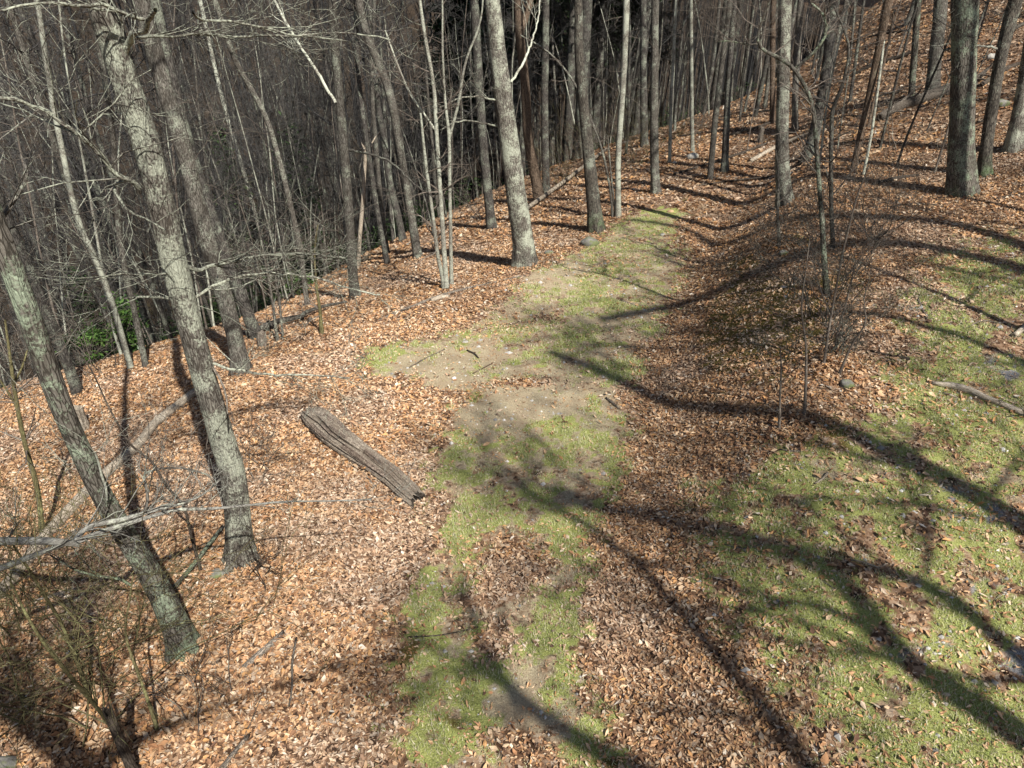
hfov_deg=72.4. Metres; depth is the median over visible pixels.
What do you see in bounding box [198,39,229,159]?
sapling
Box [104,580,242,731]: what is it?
shrub
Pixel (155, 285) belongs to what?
sapling
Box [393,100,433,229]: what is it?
sapling
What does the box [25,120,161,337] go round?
sapling
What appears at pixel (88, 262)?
tree
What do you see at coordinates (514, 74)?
sapling
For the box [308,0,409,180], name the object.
tree
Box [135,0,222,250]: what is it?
tree
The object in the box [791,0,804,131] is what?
tree
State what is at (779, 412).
sapling
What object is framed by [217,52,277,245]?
tree
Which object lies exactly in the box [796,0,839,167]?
tree
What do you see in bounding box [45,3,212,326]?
tree
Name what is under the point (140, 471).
shrub
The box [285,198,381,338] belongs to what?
sapling
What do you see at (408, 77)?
sapling
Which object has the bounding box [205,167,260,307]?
sapling
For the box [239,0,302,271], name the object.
sapling
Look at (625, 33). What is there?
tree
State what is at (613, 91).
sapling
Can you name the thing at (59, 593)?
fallen log
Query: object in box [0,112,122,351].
tree
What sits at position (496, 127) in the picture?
tree
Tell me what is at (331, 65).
tree
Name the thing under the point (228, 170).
sapling
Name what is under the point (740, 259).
shrub
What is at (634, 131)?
shrub
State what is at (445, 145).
tree
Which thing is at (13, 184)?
tree
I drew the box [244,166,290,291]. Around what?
sapling
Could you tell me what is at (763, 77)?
tree
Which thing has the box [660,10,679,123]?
sapling
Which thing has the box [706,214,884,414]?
sapling
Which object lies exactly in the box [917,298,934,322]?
fallen branch
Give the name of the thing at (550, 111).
tree
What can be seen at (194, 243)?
sapling
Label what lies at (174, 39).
tree
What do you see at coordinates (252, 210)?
sapling
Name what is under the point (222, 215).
sapling
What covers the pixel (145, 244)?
sapling
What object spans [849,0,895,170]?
tree
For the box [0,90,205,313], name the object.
sapling
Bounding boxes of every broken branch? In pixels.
[930,381,1023,416]
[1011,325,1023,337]
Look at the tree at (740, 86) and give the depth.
57.56 m
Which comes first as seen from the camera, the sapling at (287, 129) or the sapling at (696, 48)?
the sapling at (287, 129)
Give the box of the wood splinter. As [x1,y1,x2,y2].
[942,392,958,397]
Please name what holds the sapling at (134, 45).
on the ground at (508, 704)
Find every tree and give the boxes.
[0,0,116,265]
[0,0,128,347]
[0,0,133,370]
[0,0,208,343]
[0,0,474,576]
[0,6,25,120]
[0,12,129,326]
[0,20,61,270]
[0,28,91,268]
[0,30,79,360]
[0,33,21,176]
[0,50,108,365]
[0,74,85,362]
[0,77,62,251]
[0,81,45,259]
[0,96,56,376]
[0,106,83,395]
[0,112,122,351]
[0,129,436,571]
[0,164,21,384]
[0,175,84,369]
[0,204,203,663]
[1,1,116,289]
[4,0,189,297]
[7,0,134,350]
[9,0,172,338]
[16,0,233,222]
[17,26,194,367]
[20,0,72,134]
[22,35,106,186]
[30,9,158,341]
[32,114,127,278]
[40,0,68,103]
[42,166,148,340]
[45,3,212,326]
[66,145,159,341]
[81,0,204,189]
[83,24,228,324]
[87,77,199,311]
[88,128,178,334]
[95,117,199,316]
[120,76,216,326]
[124,0,268,237]
[127,0,252,376]
[130,71,176,231]
[131,160,166,295]
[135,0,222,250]
[138,52,219,207]
[151,0,262,339]
[159,137,246,309]
[161,0,255,312]
[165,0,193,105]
[165,11,220,168]
[166,2,268,249]
[170,3,215,192]
[177,1,241,204]
[178,0,272,279]
[182,70,254,277]
[183,79,254,283]
[185,0,217,107]
[185,71,229,190]
[185,130,220,260]
[186,58,249,219]
[187,0,355,306]
[188,0,243,137]
[189,0,211,58]
[192,0,236,130]
[200,0,240,167]
[202,66,268,305]
[204,0,311,298]
[207,0,298,304]
[210,93,260,301]
[212,0,291,226]
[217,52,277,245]
[218,0,309,296]
[218,2,289,262]
[219,14,283,236]
[223,0,332,274]
[229,0,307,188]
[238,59,297,214]
[242,0,467,299]
[247,0,349,268]
[255,0,359,267]
[256,56,340,274]
[259,0,296,132]
[261,1,310,138]
[261,63,315,209]
[265,51,307,181]
[266,0,350,264]
[272,68,328,233]
[274,0,367,171]
[277,33,338,190]
[280,0,367,253]
[286,51,349,215]
[292,0,364,197]
[295,0,410,263]
[296,85,358,261]
[298,28,372,250]
[300,0,332,154]
[301,34,361,204]
[304,11,376,248]
[305,63,353,233]
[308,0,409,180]
[308,0,438,225]
[312,22,360,180]
[318,53,378,247]
[323,0,441,251]
[325,1,374,209]
[326,0,420,240]
[331,91,366,243]
[338,0,434,258]
[346,0,497,288]
[349,0,456,217]
[351,0,420,231]
[351,10,417,198]
[354,0,406,242]
[354,0,418,246]
[369,44,431,229]
[387,29,453,197]
[393,0,439,214]
[395,0,543,267]
[395,1,441,221]
[396,92,428,209]
[408,0,495,207]
[414,1,474,198]
[419,45,450,180]
[422,0,495,197]
[432,77,462,198]
[436,43,490,165]
[438,0,519,188]
[449,0,568,131]
[453,17,519,179]
[464,0,569,174]
[464,30,498,189]
[469,0,510,186]
[470,0,496,229]
[472,33,533,183]
[473,0,531,111]
[481,16,565,156]
[483,0,545,201]
[483,0,572,176]
[485,29,509,185]
[485,49,510,184]
[489,1,538,119]
[501,8,541,152]
[506,7,541,90]
[507,0,566,163]
[507,3,594,160]
[508,2,646,216]
[509,0,606,167]
[514,20,566,145]
[532,0,569,111]
[533,56,565,169]
[536,0,601,152]
[536,5,568,122]
[536,51,563,165]
[540,0,549,194]
[541,0,618,153]
[554,0,620,135]
[557,63,566,163]
[560,0,671,147]
[563,0,574,161]
[563,0,639,108]
[564,0,614,134]
[571,0,592,159]
[572,0,632,233]
[574,0,663,218]
[574,2,605,109]
[588,67,591,126]
[590,0,618,142]
[591,0,621,142]
[591,0,663,142]
[609,0,638,154]
[609,0,687,135]
[619,0,661,194]
[619,0,688,137]
[623,0,680,132]
[624,0,679,142]
[632,0,650,136]
[637,3,678,96]
[639,0,648,147]
[639,24,680,93]
[647,0,702,130]
[647,1,661,123]
[648,0,676,129]
[649,0,687,114]
[650,0,701,127]
[660,0,687,125]
[660,2,715,121]
[663,2,702,119]
[668,0,703,162]
[668,0,708,152]
[672,0,714,130]
[679,1,719,81]
[686,2,693,117]
[687,0,733,179]
[702,1,720,114]
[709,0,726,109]
[714,0,736,172]
[714,0,777,113]
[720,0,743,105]
[731,74,733,101]
[736,0,754,99]
[737,0,753,98]
[738,0,755,121]
[749,0,793,209]
[753,0,777,115]
[762,13,777,108]
[769,0,775,123]
[791,0,796,37]
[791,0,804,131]
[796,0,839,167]
[810,0,827,74]
[815,4,827,79]
[816,7,827,58]
[828,0,847,88]
[846,0,864,102]
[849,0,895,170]
[903,0,914,26]
[908,0,921,97]
[916,0,1023,177]
[924,0,947,91]
[934,0,1022,198]
[999,42,1023,154]
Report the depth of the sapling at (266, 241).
50.60 m
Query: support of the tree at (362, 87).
on the ground at (508, 704)
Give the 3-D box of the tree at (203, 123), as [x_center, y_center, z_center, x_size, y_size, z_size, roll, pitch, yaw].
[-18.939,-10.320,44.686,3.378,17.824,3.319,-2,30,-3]
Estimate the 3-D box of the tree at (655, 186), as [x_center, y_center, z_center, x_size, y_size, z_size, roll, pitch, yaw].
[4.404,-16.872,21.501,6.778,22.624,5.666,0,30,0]
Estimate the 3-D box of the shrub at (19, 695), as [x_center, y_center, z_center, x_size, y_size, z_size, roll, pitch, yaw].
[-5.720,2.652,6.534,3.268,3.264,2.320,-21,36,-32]
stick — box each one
[288,637,297,706]
[408,626,477,637]
[409,349,444,367]
[605,397,619,408]
[723,544,760,548]
[779,444,826,451]
[814,472,828,483]
[843,474,881,493]
[851,559,879,568]
[918,488,933,496]
[968,320,1000,326]
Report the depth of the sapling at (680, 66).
52.13 m
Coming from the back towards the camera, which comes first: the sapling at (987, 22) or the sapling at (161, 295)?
the sapling at (161, 295)
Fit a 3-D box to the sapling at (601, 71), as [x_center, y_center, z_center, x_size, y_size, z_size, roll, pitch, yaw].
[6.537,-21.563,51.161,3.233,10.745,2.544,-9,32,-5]
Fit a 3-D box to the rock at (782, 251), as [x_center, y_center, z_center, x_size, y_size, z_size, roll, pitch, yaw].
[6.381,-3.079,16.439,0.263,0.163,0.188,0,30,0]
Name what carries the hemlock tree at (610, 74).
on the ground at (508, 704)
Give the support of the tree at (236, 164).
on the ground at (508, 704)
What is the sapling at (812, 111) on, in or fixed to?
on the ground at (508, 704)
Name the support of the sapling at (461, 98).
on the ground at (508, 704)
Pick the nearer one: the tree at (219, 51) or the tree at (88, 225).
the tree at (88, 225)
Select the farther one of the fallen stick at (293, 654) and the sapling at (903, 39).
the sapling at (903, 39)
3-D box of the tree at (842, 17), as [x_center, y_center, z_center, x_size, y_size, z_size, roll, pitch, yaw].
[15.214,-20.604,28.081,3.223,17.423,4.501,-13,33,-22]
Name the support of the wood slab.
on the ground at (508, 704)
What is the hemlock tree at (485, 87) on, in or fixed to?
on the ground at (508, 704)
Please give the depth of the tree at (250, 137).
33.24 m
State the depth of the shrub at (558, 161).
27.41 m
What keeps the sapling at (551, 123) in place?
on the ground at (508, 704)
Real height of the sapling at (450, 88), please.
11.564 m
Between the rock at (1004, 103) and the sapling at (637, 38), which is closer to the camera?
the rock at (1004, 103)
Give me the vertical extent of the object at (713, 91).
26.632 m
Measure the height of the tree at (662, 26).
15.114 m
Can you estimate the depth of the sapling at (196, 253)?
47.33 m
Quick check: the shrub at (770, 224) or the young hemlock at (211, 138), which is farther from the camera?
the young hemlock at (211, 138)
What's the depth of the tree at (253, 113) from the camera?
35.72 m
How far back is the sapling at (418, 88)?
27.51 m
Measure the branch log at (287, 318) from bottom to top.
0.600 m
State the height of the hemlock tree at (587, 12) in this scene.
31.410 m
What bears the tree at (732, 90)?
on the ground at (508, 704)
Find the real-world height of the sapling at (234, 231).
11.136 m
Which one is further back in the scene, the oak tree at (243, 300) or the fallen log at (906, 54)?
the fallen log at (906, 54)
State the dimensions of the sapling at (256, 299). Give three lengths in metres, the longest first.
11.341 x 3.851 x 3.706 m
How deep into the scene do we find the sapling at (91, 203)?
15.39 m
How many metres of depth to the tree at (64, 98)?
33.33 m
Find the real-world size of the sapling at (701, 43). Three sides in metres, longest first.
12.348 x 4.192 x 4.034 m
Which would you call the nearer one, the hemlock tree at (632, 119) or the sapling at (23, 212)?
the sapling at (23, 212)
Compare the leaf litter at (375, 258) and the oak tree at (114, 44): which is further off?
the leaf litter at (375, 258)
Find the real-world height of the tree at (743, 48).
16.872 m
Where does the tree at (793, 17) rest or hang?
on the ground at (508, 704)
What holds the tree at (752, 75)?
on the ground at (508, 704)
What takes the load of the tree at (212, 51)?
on the ground at (508, 704)
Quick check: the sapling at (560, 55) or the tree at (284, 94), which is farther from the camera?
the tree at (284, 94)
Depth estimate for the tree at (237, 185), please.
50.13 m
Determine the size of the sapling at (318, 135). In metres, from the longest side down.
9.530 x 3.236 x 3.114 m
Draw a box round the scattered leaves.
[282,177,1023,767]
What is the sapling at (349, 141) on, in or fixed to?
on the ground at (508, 704)
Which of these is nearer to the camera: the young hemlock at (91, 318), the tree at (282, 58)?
the young hemlock at (91, 318)
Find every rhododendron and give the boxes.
[54,322,113,363]
[99,289,148,352]
[283,271,313,294]
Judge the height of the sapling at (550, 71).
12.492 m
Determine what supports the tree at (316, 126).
on the ground at (508, 704)
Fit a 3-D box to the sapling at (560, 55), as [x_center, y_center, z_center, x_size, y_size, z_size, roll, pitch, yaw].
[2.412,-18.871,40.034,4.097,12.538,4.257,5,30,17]
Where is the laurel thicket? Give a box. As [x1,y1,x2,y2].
[0,82,756,386]
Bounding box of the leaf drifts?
[0,79,1023,767]
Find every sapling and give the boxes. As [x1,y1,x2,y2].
[0,0,106,364]
[0,0,109,353]
[0,0,188,354]
[0,2,74,94]
[0,13,99,332]
[0,23,151,343]
[0,76,90,349]
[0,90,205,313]
[0,118,84,364]
[0,119,82,362]
[0,165,81,353]
[0,230,98,532]
[0,253,73,366]
[0,276,24,387]
[0,276,34,378]
[0,292,54,350]
[0,299,106,382]
[0,300,21,385]
[0,303,26,375]
[0,312,33,381]
[0,324,35,379]
[1,40,198,265]
[1,178,91,363]
[11,202,114,365]
[17,121,56,209]
[22,233,105,365]
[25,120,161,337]
[30,161,100,311]
[31,281,213,570]
[36,25,148,344]
[36,115,200,340]
[39,209,112,354]
[40,0,168,307]
[45,216,89,359]
[51,185,81,282]
[53,1,166,338]
[58,207,164,343]
[68,152,153,346]
[74,8,106,142]
[80,153,156,350]
[82,57,140,204]
[84,124,150,335]
[90,158,172,335]
[90,218,117,341]
[93,0,223,289]
[98,197,144,333]
[100,0,255,325]
[100,185,158,337]
[109,40,231,328]
[109,140,207,318]
[120,2,148,91]
[120,185,171,331]
[131,4,216,323]
[132,72,211,331]
[134,206,169,335]
[137,206,172,331]
[139,198,180,335]
[145,254,161,338]
[150,65,234,324]
[150,142,218,316]
[152,115,250,270]
[155,191,174,334]
[156,111,264,309]
[167,2,281,298]
[168,175,212,304]
[172,20,290,309]
[178,179,218,323]
[182,83,241,317]
[184,0,288,300]
[193,0,307,311]
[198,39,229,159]
[203,164,248,245]
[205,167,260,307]
[206,80,267,297]
[206,184,342,341]
[213,0,305,297]
[213,0,313,279]
[214,2,301,297]
[218,38,301,298]
[220,1,315,311]
[220,197,274,284]
[221,6,321,266]
[222,0,314,297]
[226,32,293,275]
[230,0,330,282]
[233,147,279,263]
[236,176,282,289]
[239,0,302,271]
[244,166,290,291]
[251,63,330,295]
[251,161,291,268]
[254,151,280,307]
[256,81,314,274]
[262,52,339,263]
[263,95,304,270]
[266,93,336,262]
[279,30,344,272]
[285,39,372,257]
[285,41,337,262]
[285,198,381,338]
[286,110,327,275]
[290,59,347,279]
[294,2,353,221]
[298,133,335,268]
[302,31,373,229]
[304,104,345,241]
[308,40,374,246]
[313,0,436,232]
[313,83,341,261]
[315,34,372,226]
[316,160,344,252]
[319,143,342,242]
[323,140,337,238]
[323,169,340,264]
[324,29,368,269]
[333,36,405,242]
[338,13,389,222]
[340,163,368,250]
[341,35,421,219]
[347,17,405,224]
[357,89,385,250]
[359,0,417,237]
[359,28,430,230]
[359,33,424,223]
[361,69,415,227]
[364,118,402,238]
[366,0,458,217]
[376,126,419,244]
[379,32,418,221]
[380,103,412,220]
[386,0,440,187]
[388,42,433,231]
[388,128,427,237]
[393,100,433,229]
[399,26,455,226]
[403,35,444,197]
[409,74,429,201]
[411,0,491,205]
[415,103,444,204]
[421,75,446,203]
[423,0,492,180]
[424,1,471,205]
[424,119,451,215]
[426,0,494,198]
[428,110,461,201]
[431,87,452,216]
[438,4,475,194]
[439,1,517,201]
[442,99,461,207]
[449,6,497,196]
[454,102,493,198]
[462,40,502,184]
[468,0,533,186]
[470,102,495,193]
[486,0,541,164]
[490,17,518,189]
[513,2,541,155]
[513,5,560,166]
[515,58,561,164]
[516,0,550,175]
[517,0,571,145]
[519,12,550,175]
[520,68,560,160]
[530,0,574,123]
[531,38,541,165]
[548,66,564,166]
[553,1,600,115]
[562,25,611,122]
[591,0,649,139]
[591,13,616,146]
[595,1,639,142]
[596,0,659,108]
[598,1,621,145]
[600,8,634,135]
[601,10,649,144]
[604,26,625,129]
[604,28,620,142]
[604,45,618,132]
[604,56,638,145]
[605,0,639,123]
[647,0,710,124]
[647,6,672,95]
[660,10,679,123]
[670,0,712,117]
[670,0,863,295]
[673,0,717,114]
[674,1,708,117]
[675,0,699,115]
[694,2,716,113]
[694,7,713,112]
[697,0,761,124]
[704,2,735,97]
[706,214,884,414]
[725,0,797,148]
[745,0,792,84]
[745,128,827,247]
[752,2,776,74]
[753,329,866,428]
[770,0,916,250]
[771,0,892,164]
[780,139,968,363]
[800,201,952,373]
[802,0,878,148]
[837,0,1023,167]
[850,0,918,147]
[862,2,946,173]
[882,0,924,55]
[895,2,923,59]
[909,0,1022,173]
[926,4,986,130]
[977,1,1022,73]
[979,0,987,26]
[979,11,1003,35]
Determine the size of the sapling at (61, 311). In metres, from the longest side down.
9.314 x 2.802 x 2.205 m
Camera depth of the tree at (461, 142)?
67.15 m
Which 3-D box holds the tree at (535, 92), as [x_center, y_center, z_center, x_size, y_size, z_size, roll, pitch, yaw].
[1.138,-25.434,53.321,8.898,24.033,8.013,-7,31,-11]
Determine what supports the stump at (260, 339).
on the ground at (508, 704)
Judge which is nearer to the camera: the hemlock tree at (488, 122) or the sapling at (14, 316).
the sapling at (14, 316)
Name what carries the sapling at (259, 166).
on the ground at (508, 704)
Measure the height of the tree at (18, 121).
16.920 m
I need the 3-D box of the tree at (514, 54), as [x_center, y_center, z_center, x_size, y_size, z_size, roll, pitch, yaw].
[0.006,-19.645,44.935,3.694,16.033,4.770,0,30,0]
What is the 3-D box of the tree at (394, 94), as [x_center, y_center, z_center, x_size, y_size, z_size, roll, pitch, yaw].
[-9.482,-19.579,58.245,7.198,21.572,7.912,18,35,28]
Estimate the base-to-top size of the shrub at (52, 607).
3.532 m
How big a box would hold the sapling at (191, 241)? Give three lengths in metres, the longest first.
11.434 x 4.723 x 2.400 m
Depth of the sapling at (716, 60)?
34.65 m
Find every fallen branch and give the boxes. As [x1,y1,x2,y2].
[172,525,224,588]
[219,683,260,767]
[269,329,304,349]
[379,265,528,319]
[430,294,450,300]
[528,148,607,208]
[673,142,766,174]
[700,173,770,185]
[730,113,770,135]
[799,146,869,175]
[819,125,896,149]
[826,104,868,119]
[853,27,911,42]
[859,82,907,102]
[870,345,912,360]
[872,158,918,184]
[890,194,988,207]
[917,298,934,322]
[975,112,983,123]
[994,176,1023,199]
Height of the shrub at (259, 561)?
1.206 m
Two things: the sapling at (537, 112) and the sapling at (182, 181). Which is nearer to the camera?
the sapling at (182, 181)
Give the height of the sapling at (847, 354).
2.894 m
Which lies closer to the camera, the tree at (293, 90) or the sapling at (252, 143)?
the sapling at (252, 143)
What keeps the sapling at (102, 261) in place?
on the ground at (508, 704)
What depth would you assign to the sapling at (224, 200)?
39.14 m
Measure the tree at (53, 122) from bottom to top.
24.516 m
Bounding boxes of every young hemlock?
[62,262,117,364]
[205,116,263,269]
[254,111,344,297]
[287,200,323,283]
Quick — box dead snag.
[357,131,379,268]
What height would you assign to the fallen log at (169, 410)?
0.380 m
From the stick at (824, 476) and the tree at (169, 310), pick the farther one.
the tree at (169, 310)
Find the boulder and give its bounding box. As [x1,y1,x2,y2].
[580,236,599,246]
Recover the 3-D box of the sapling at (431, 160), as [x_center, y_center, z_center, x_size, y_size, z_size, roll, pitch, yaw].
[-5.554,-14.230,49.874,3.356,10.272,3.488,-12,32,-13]
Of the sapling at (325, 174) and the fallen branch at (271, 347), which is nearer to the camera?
the fallen branch at (271, 347)
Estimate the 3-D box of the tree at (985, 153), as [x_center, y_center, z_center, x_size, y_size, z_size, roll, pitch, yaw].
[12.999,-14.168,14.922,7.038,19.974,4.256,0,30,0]
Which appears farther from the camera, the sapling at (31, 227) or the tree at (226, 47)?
the tree at (226, 47)
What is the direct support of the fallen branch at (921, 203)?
on the ground at (508, 704)
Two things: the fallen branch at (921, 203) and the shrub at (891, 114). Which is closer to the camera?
the fallen branch at (921, 203)
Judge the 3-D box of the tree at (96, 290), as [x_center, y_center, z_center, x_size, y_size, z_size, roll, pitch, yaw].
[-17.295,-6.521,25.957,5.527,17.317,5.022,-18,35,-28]
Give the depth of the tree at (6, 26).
43.75 m
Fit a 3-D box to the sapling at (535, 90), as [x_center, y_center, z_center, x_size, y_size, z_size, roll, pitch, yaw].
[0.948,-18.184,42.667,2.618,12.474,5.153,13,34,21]
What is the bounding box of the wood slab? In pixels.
[240,630,284,667]
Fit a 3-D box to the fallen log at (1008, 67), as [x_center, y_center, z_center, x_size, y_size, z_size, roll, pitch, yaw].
[17.508,-11.049,24.742,2.010,1.054,0.501,-2,30,-4]
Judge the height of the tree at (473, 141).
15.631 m
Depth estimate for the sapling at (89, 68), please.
53.75 m
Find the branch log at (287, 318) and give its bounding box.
[242,301,346,336]
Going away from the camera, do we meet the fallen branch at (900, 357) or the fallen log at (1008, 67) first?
the fallen branch at (900, 357)
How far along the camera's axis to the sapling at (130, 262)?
42.38 m
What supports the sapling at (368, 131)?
on the ground at (508, 704)
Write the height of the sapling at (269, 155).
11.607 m
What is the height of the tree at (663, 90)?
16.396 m
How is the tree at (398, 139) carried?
on the ground at (508, 704)
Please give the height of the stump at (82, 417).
0.767 m
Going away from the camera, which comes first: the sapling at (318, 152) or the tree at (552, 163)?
the sapling at (318, 152)
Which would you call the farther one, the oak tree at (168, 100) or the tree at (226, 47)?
the tree at (226, 47)
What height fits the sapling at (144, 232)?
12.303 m
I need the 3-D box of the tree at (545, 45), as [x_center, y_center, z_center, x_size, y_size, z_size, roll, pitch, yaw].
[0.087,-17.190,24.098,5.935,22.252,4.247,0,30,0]
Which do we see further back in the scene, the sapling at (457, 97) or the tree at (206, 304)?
the sapling at (457, 97)
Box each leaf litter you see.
[0,252,1023,474]
[0,384,1023,634]
[0,574,1023,767]
[16,125,1023,383]
[256,0,1023,312]
[454,0,950,208]
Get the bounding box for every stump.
[74,405,89,430]
[257,330,267,346]
[756,126,764,143]
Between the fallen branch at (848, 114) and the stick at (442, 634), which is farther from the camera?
the fallen branch at (848, 114)
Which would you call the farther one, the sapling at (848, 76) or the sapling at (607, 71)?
the sapling at (607, 71)
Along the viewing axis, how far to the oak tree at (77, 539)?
6.87 m
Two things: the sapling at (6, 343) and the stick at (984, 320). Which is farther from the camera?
the sapling at (6, 343)
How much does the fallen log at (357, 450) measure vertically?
0.452 m
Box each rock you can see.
[0,756,18,767]
[209,568,224,578]
[686,153,698,158]
[778,249,788,255]
[839,379,854,388]
[986,53,994,60]
[999,99,1009,106]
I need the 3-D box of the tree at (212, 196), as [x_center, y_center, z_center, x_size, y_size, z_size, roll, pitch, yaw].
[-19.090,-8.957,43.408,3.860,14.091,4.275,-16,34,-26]
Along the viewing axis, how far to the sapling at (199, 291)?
24.95 m
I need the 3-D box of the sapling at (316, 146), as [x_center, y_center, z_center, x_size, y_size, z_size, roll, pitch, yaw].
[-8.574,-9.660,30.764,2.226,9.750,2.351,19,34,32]
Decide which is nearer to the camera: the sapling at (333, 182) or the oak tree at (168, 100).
the oak tree at (168, 100)
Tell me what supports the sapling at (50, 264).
on the ground at (508, 704)
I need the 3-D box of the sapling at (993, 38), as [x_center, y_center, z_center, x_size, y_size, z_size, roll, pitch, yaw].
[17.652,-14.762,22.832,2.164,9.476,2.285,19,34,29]
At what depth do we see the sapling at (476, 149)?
50.44 m
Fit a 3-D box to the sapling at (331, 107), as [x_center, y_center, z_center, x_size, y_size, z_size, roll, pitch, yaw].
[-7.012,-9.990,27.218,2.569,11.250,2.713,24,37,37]
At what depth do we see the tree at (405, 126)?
47.96 m
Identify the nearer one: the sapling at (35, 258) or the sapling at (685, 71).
the sapling at (35, 258)
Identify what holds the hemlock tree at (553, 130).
on the ground at (508, 704)
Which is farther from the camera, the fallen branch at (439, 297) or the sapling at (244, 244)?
the sapling at (244, 244)
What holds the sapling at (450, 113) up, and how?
on the ground at (508, 704)
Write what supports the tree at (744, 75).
on the ground at (508, 704)
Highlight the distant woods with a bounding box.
[0,0,856,316]
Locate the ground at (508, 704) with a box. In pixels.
[0,0,1023,767]
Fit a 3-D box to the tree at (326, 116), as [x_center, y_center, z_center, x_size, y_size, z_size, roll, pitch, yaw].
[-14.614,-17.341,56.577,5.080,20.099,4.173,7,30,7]
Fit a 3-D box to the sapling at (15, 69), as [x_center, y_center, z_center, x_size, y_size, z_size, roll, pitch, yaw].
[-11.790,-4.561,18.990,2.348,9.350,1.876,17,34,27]
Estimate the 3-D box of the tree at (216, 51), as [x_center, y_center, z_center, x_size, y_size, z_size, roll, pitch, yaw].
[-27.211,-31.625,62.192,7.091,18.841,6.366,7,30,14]
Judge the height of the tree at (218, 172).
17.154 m
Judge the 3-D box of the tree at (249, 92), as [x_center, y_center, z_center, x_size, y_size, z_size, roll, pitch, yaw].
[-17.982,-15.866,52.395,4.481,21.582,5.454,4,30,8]
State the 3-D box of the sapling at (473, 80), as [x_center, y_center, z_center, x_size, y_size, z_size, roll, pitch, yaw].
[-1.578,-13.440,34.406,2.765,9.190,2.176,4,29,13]
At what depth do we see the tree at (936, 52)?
25.04 m
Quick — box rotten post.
[102,702,138,767]
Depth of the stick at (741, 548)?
9.32 m
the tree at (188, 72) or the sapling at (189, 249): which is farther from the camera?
the tree at (188, 72)
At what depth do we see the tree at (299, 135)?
52.73 m
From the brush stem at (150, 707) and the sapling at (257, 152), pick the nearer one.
the brush stem at (150, 707)
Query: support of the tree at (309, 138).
on the ground at (508, 704)
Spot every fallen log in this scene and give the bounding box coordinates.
[0,388,195,598]
[34,587,81,600]
[300,406,425,507]
[748,128,826,161]
[846,46,926,78]
[876,61,993,120]
[978,61,1019,86]
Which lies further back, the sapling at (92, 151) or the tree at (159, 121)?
the tree at (159, 121)
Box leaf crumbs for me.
[278,173,1023,767]
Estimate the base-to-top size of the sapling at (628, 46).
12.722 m
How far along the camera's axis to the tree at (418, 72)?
52.70 m
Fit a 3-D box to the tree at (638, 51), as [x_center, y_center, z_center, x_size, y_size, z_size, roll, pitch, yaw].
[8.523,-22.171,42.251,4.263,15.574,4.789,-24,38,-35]
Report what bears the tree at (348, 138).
on the ground at (508, 704)
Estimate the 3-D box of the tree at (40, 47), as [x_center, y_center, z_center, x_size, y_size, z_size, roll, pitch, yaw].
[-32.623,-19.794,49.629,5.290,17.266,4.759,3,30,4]
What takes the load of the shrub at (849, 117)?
on the ground at (508, 704)
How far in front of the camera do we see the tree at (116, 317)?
13.47 m
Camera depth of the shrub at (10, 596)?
8.66 m
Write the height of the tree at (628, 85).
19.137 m
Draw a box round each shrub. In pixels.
[0,447,96,767]
[0,457,179,610]
[0,466,354,746]
[0,469,147,662]
[0,483,255,767]
[17,290,153,398]
[75,371,211,506]
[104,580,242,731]
[210,396,313,486]
[219,504,291,590]
[425,143,499,221]
[460,129,539,200]
[498,80,638,204]
[518,59,626,185]
[551,104,646,175]
[593,90,705,153]
[594,79,708,166]
[673,82,731,142]
[694,59,776,132]
[711,225,777,276]
[734,183,877,269]
[734,316,818,373]
[735,178,939,329]
[740,135,989,286]
[766,144,879,226]
[767,229,893,298]
[792,83,900,141]
[802,122,972,239]
[806,276,902,360]
[852,77,947,151]
[928,97,999,163]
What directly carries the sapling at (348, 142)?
on the ground at (508, 704)
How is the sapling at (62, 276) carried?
on the ground at (508, 704)
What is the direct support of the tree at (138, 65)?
on the ground at (508, 704)
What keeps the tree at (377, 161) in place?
on the ground at (508, 704)
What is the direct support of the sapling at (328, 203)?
on the ground at (508, 704)
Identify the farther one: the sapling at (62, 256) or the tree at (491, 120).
the tree at (491, 120)
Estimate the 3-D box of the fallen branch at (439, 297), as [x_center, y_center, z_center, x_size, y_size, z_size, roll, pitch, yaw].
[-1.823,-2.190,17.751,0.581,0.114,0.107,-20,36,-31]
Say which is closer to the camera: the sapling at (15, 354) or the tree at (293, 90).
the sapling at (15, 354)
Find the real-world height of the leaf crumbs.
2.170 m
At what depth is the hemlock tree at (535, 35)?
46.56 m
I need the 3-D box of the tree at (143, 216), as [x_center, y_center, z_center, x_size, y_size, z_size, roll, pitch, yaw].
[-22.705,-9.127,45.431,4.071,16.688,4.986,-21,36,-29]
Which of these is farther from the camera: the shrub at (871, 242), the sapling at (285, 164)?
the sapling at (285, 164)
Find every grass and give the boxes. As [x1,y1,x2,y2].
[351,211,1023,413]
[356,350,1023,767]
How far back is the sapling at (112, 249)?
28.93 m
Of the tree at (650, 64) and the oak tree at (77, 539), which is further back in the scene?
the tree at (650, 64)
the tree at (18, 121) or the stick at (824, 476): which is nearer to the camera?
the stick at (824, 476)
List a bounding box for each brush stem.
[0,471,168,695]
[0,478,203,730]
[4,507,316,764]
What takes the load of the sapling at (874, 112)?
on the ground at (508, 704)
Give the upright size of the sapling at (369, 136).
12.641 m
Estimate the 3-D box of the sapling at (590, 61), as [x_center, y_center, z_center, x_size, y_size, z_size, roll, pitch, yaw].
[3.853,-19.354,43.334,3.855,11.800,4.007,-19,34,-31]
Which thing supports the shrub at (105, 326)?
on the ground at (508, 704)

